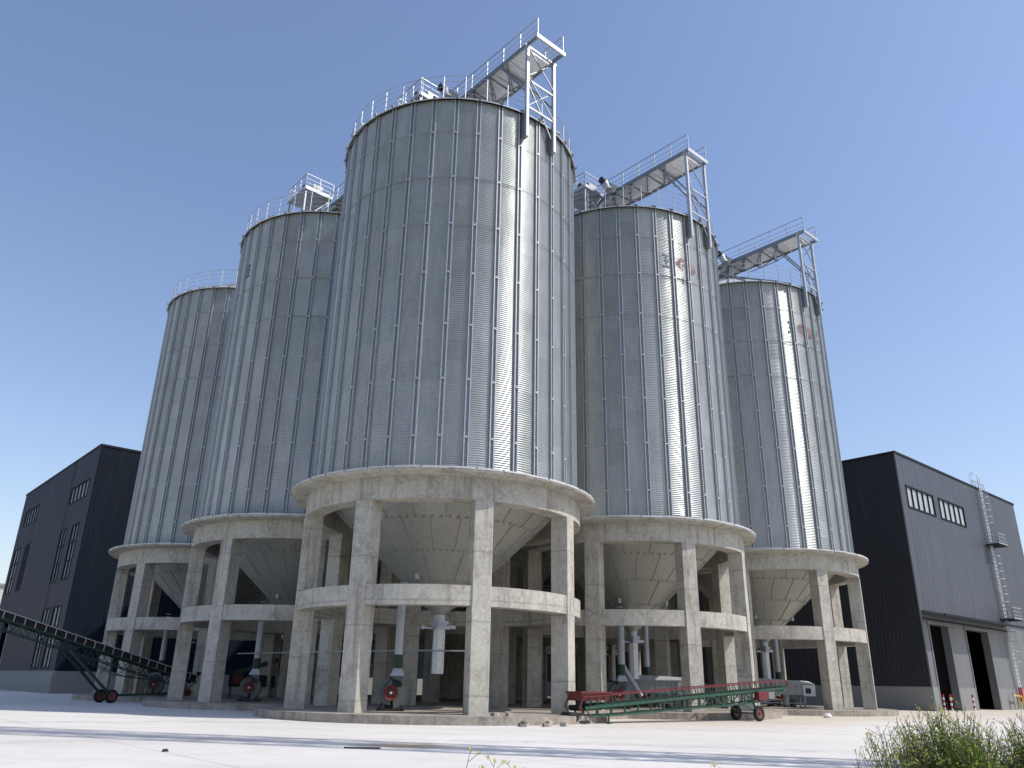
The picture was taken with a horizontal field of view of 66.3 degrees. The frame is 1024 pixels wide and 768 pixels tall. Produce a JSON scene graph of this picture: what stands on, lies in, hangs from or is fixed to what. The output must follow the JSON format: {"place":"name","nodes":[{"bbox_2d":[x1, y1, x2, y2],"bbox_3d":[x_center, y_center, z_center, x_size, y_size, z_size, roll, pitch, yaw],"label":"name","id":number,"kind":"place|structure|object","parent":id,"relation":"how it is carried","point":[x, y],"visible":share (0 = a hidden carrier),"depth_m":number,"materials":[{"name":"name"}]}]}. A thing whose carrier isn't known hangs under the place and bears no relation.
{"place":"outdoors","nodes":[
{"label":"outdoors","id":0,"kind":"place"},
{"bbox_2d":[0,443,426,694],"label":"factory building","id":1,"kind":"structure","parent":0,"point":[62,570],"depth_m":80.17,"materials":[{"name":"grey metal"}]},
{"bbox_2d":[4,547,20,595],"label":"window","id":2,"kind":"structure","parent":1,"relation":"in","point":[17,552],"depth_m":97.78,"materials":[{"name":"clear glass"}]},
{"bbox_2d":[15,543,30,591],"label":"window","id":3,"kind":"structure","parent":1,"relation":"in","point":[26,551],"depth_m":93.76,"materials":[{"name":"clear glass"}]},
{"bbox_2d":[22,504,39,527],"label":"window","id":4,"kind":"structure","parent":1,"relation":"in","point":[31,515],"depth_m":97.77,"materials":[{"name":"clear glass"}]},
{"bbox_2d":[30,607,50,668],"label":"window","id":5,"kind":"structure","parent":1,"relation":"in","point":[45,614],"depth_m":78.97,"materials":[{"name":"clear glass"}]},
{"bbox_2d":[40,605,61,668],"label":"window","id":6,"kind":"structure","parent":1,"relation":"in","point":[56,611],"depth_m":76.11,"materials":[{"name":"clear glass"}]},
{"bbox_2d":[49,527,67,583],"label":"window","id":7,"kind":"structure","parent":1,"relation":"in","point":[62,536],"depth_m":82.10,"materials":[{"name":"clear glass"}]},
{"bbox_2d":[60,521,79,580],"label":"window","id":8,"kind":"structure","parent":1,"relation":"in","point":[73,535],"depth_m":78.90,"materials":[{"name":"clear glass"}]},
{"bbox_2d":[68,478,89,505],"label":"window","id":9,"kind":"structure","parent":1,"relation":"in","point":[78,492],"depth_m":82.40,"materials":[{"name":"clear glass"}]},
{"bbox_2d":[0,690,1023,767],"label":"yard","id":10,"kind":"structure","parent":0,"point":[42,730],"depth_m":22.63,"materials":[{"name":"concrete"}]},
{"bbox_2d":[0,583,4,602],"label":"distant building","id":11,"kind":"structure","parent":10,"relation":"on","point":[2,585],"depth_m":150.79,"materials":[{"name":"white"}]},
{"bbox_2d":[0,609,201,702],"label":"belt conveyor","id":12,"kind":"object","parent":10,"relation":"on","point":[64,636],"visible":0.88,"depth_m":49.17,"materials":[{"name":"metal"}]},
{"bbox_2d":[344,747,380,748],"bbox_3d":[-3.718,9.034,19.458,0.901,0.030,0.050,2,-21,-3],"label":"steel strip","id":13,"kind":"object","parent":10,"relation":"on","point":[365,747],"visible":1,"depth_m":19.44,"materials":[{"name":"grey metal"}]},
{"bbox_2d":[71,693,898,725],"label":"plinth","id":14,"kind":"structure","parent":10,"relation":"on","point":[444,711],"depth_m":40.04,"materials":[{"name":"concrete"}]},
{"bbox_2d":[146,614,171,695],"bbox_3d":[-25.688,20.178,58.435,1.483,5.650,2.939,-4,-22,13],"label":"aeration fan","id":15,"kind":"object","parent":14,"relation":"on","point":[154,687],"visible":0.7,"depth_m":56.81},
{"bbox_2d":[93,270,283,697],"bbox_3d":[-23.730,7.250,66.310,16.083,35.550,16.086,19,-27,-38],"label":"grain silo","id":16,"kind":"object","parent":14,"relation":"on","point":[152,553],"visible":0.48,"depth_m":60.07,"materials":[{"name":"metal"}]},
{"bbox_2d":[236,602,267,701],"bbox_3d":[-15.263,16.334,47.880,1.483,5.650,2.939,-4,-22,13],"label":"aeration fan","id":17,"kind":"object","parent":14,"relation":"on","point":[250,687],"visible":0.8,"depth_m":46.26},
{"bbox_2d":[228,658,278,697],"bbox_3d":[-18.919,21.400,57.231,3.395,2.742,1.200,8,-22,-19],"label":"screening machine","id":18,"kind":"object","parent":14,"relation":"on","point":[236,677],"visible":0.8,"depth_m":56.80,"materials":[{"name":"black metal"}]},
{"bbox_2d":[167,192,400,703],"bbox_3d":[-13.604,3.364,55.661,16.083,35.550,16.086,19,-27,-38],"label":"grain silo","id":19,"kind":"object","parent":14,"relation":"on","point":[249,521],"visible":0.41,"depth_m":49.27,"materials":[{"name":"metal"}]},
{"bbox_2d":[237,650,464,653],"bbox_3d":[-9.402,15.513,41.325,19.792,2.707,1.065,-15,-26,36],"label":"air pipe","id":20,"kind":"object","parent":14,"relation":"on","point":[371,651],"visible":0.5,"depth_m":39.24,"materials":[{"name":"metal"}]},
{"bbox_2d":[311,570,449,697],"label":"grain silo","id":21,"kind":"object","parent":14,"relation":"on","point":[443,692],"visible":0.02,"depth_m":70.56,"materials":[{"name":"concrete"}]},
{"bbox_2d":[376,582,407,710],"bbox_3d":[-5.287,12.463,37.277,1.483,5.650,2.939,-4,-22,13],"label":"aeration fan","id":22,"kind":"object","parent":14,"relation":"on","point":[392,692],"visible":0.8,"depth_m":35.67},
{"bbox_2d":[283,76,594,714],"bbox_3d":[-3.479,-0.521,45.011,16.083,35.550,16.086,19,-27,-38],"label":"grain silo","id":23,"kind":"object","parent":14,"relation":"on","point":[442,481],"visible":1,"depth_m":39.15,"materials":[{"name":"metal"}]},
{"bbox_2d":[287,18,565,211],"bbox_3d":[-12.322,-12.512,58.599,4.920,8.047,41.135,19,-27,-38],"label":"roof gallery","id":24,"kind":"object","parent":23,"relation":"on","point":[524,65],"visible":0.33,"depth_m":47.84,"materials":[{"name":"metal"}]},
{"bbox_2d":[419,550,550,703],"bbox_3d":[-2.271,7.166,65.049,16.083,35.550,16.086,19,-27,-38],"label":"grain silo","id":25,"kind":"object","parent":14,"relation":"on","point":[455,638],"depth_m":55.65,"materials":[{"name":"concrete"}]},
{"bbox_2d":[460,644,550,696],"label":"grain silo","id":26,"kind":"object","parent":14,"relation":"on","point":[462,669],"depth_m":73.66,"materials":[{"name":"concrete"}]},
{"bbox_2d":[543,581,656,701],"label":"grain silo","id":27,"kind":"object","parent":14,"relation":"on","point":[611,648],"visible":0.02,"depth_m":67.08,"materials":[{"name":"concrete"}]},
{"bbox_2d":[608,607,629,708],"bbox_3d":[6.344,16.360,46.899,1.483,5.650,2.939,-4,-22,13],"label":"aeration fan","id":28,"kind":"object","parent":14,"relation":"on","point":[620,685],"visible":0.59,"depth_m":45.48},
{"bbox_2d":[623,626,642,696],"bbox_3d":[7.193,16.467,47.435,1.360,4.679,0.357,-1,-21,7],"label":"bent spout","id":29,"kind":"object","parent":28,"relation":"attached to","point":[631,680],"visible":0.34,"depth_m":46.89,"materials":[{"name":"grey metal"}]},
{"bbox_2d":[519,186,756,711],"bbox_3d":[7.854,3.280,54.400,16.083,35.550,16.086,19,-27,-38],"label":"grain silo","id":30,"kind":"object","parent":14,"relation":"on","point":[660,526],"visible":0.72,"depth_m":48.27,"materials":[{"name":"metal"}]},
{"bbox_2d":[573,134,711,248],"bbox_3d":[-1.186,-8.812,68.266,4.920,8.428,40.535,19,-27,-38],"label":"roof gallery","id":31,"kind":"object","parent":30,"relation":"on","point":[672,169],"visible":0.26,"depth_m":57.84,"materials":[{"name":"metal"}]},
{"bbox_2d":[633,626,655,707],"bbox_3d":[8.612,18.116,51.382,1.483,5.650,2.939,-4,-22,13],"label":"aeration fan","id":32,"kind":"object","parent":14,"relation":"on","point":[646,660],"visible":0.53,"depth_m":50.37},
{"bbox_2d":[625,675,682,707],"bbox_3d":[8.976,19.073,48.686,4.370,1.950,1.050,0,-21,4],"label":"screening machine","id":33,"kind":"object","parent":14,"relation":"on","point":[646,682],"visible":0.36,"depth_m":48.43,"materials":[{"name":"grey metal"}]},
{"bbox_2d":[668,263,877,709],"bbox_3d":[19.188,7.082,63.789,16.083,35.550,16.086,19,-27,-38],"label":"grain silo","id":34,"kind":"object","parent":14,"relation":"on","point":[799,553],"visible":0.64,"depth_m":57.72,"materials":[{"name":"metal"}]},
{"bbox_2d":[717,217,821,315],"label":"roof gallery","id":35,"kind":"object","parent":34,"relation":"on","point":[783,247],"visible":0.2,"depth_m":66.47,"materials":[{"name":"metal"}]},
{"bbox_2d":[767,639,787,706],"bbox_3d":[20.049,21.706,60.211,1.483,5.650,2.939,-4,-22,13],"label":"aeration fan","id":36,"kind":"object","parent":14,"relation":"on","point":[777,665],"visible":0.6,"depth_m":59.04},
{"bbox_2d":[759,678,815,707],"bbox_3d":[19.421,22.308,56.636,4.770,1.950,1.050,2,-21,-4],"label":"screening machine","id":37,"kind":"object","parent":14,"relation":"on","point":[803,688],"visible":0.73,"depth_m":56.38,"materials":[{"name":"grey metal"}]},
{"bbox_2d":[806,688,810,693],"bbox_3d":[21.311,22.067,56.335,0.380,0.350,0.029,2,-21,-4],"label":"sight window","id":38,"kind":"structure","parent":37,"relation":"in","point":[808,690],"depth_m":56.32,"materials":[{"name":"black glass"}]},
{"bbox_2d":[559,722,568,726],"bbox_3d":[2.095,13.720,31.591,0.346,0.156,0.202,-14,-26,34],"label":"broken brick","id":39,"kind":"object","parent":10,"relation":"on","point":[563,724],"visible":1,"depth_m":31.52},
{"bbox_2d":[561,679,788,723],"bbox_3d":[8.403,15.344,38.158,15.529,2.034,1.610,16,-25,-33],"label":"belt conveyor","id":40,"kind":"object","parent":10,"relation":"on","point":[764,694],"visible":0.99,"depth_m":37.76,"materials":[{"name":"red and green painted steel"},{"name":"rubber"}]},
{"bbox_2d":[942,694,945,710],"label":"striped bollard","id":41,"kind":"object","parent":10,"relation":"on","point":[943,699],"visible":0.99,"depth_m":70.68,"materials":[{"name":"red metal"}]},
{"bbox_2d":[949,694,953,710],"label":"striped bollard","id":42,"kind":"object","parent":10,"relation":"on","point":[950,698],"visible":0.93,"depth_m":68.32,"materials":[{"name":"metal"}]},
{"bbox_2d":[971,695,975,710],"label":"striped bollard","id":43,"kind":"object","parent":10,"relation":"on","point":[973,702],"visible":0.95,"depth_m":70.59,"materials":[{"name":"metal"}]},
{"bbox_2d":[1012,691,1023,709],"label":"yellow gas pipe","id":44,"kind":"object","parent":10,"relation":"on","point":[1015,700],"visible":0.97,"depth_m":78.64,"materials":[{"name":"metal"}]},
{"bbox_2d":[0,0,1023,583],"label":"sky","id":45,"kind":"structure","parent":0,"point":[141,141],"materials":[{"name":"blue"}]},
{"bbox_2d":[547,451,1023,710],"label":"factory building","id":46,"kind":"structure","parent":0,"point":[941,574],"depth_m":76.00,"materials":[{"name":"metal"}]},
{"bbox_2d":[905,485,936,516],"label":"window","id":47,"kind":"structure","parent":46,"relation":"in","point":[918,500],"depth_m":76.82,"materials":[{"name":"grey glass"}]},
{"bbox_2d":[938,497,966,527],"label":"window","id":48,"kind":"structure","parent":46,"relation":"in","point":[950,512],"depth_m":81.61,"materials":[{"name":"grey glass"}]},
{"bbox_2d":[823,713,831,717],"bbox_3d":[18.832,19.773,46.747,0.500,0.260,0.414,1,-21,0],"label":"white stone","id":49,"kind":"object","parent":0,"point":[827,715],"visible":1,"depth_m":46.62,"materials":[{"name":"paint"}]},
{"label":"planting strip","id":50,"kind":"structure","parent":0,"visible":0},
{"bbox_2d":[466,747,481,767],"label":"rape stalk","id":51,"kind":"object","parent":50,"relation":"on","point":[469,754],"visible":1,"depth_m":6.33,"materials":[{"name":"green plant"}]},
{"bbox_2d":[479,755,505,767],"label":"rape stalk","id":52,"kind":"object","parent":50,"relation":"on","point":[503,761],"visible":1,"depth_m":6.34,"materials":[{"name":"green plant"}]},
{"bbox_2d":[853,715,929,767],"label":"flowering shrub","id":53,"kind":"object","parent":50,"relation":"on","point":[905,762],"visible":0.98,"depth_m":6.86,"materials":[{"name":"green plant"}]},
{"bbox_2d":[883,695,1012,767],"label":"flowering shrub","id":54,"kind":"object","parent":50,"relation":"on","point":[959,755],"visible":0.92,"depth_m":6.90,"materials":[{"name":"green plant"}]},
{"bbox_2d":[951,716,1020,767],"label":"flowering shrub","id":55,"kind":"object","parent":50,"relation":"on","point":[989,742],"visible":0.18,"depth_m":7.34,"materials":[{"name":"green plant"}]},
{"bbox_2d":[982,703,1023,767],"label":"flowering shrub","id":56,"kind":"object","parent":50,"relation":"on","point":[1018,752],"visible":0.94,"depth_m":7.05,"materials":[{"name":"green plant"}]}
]}

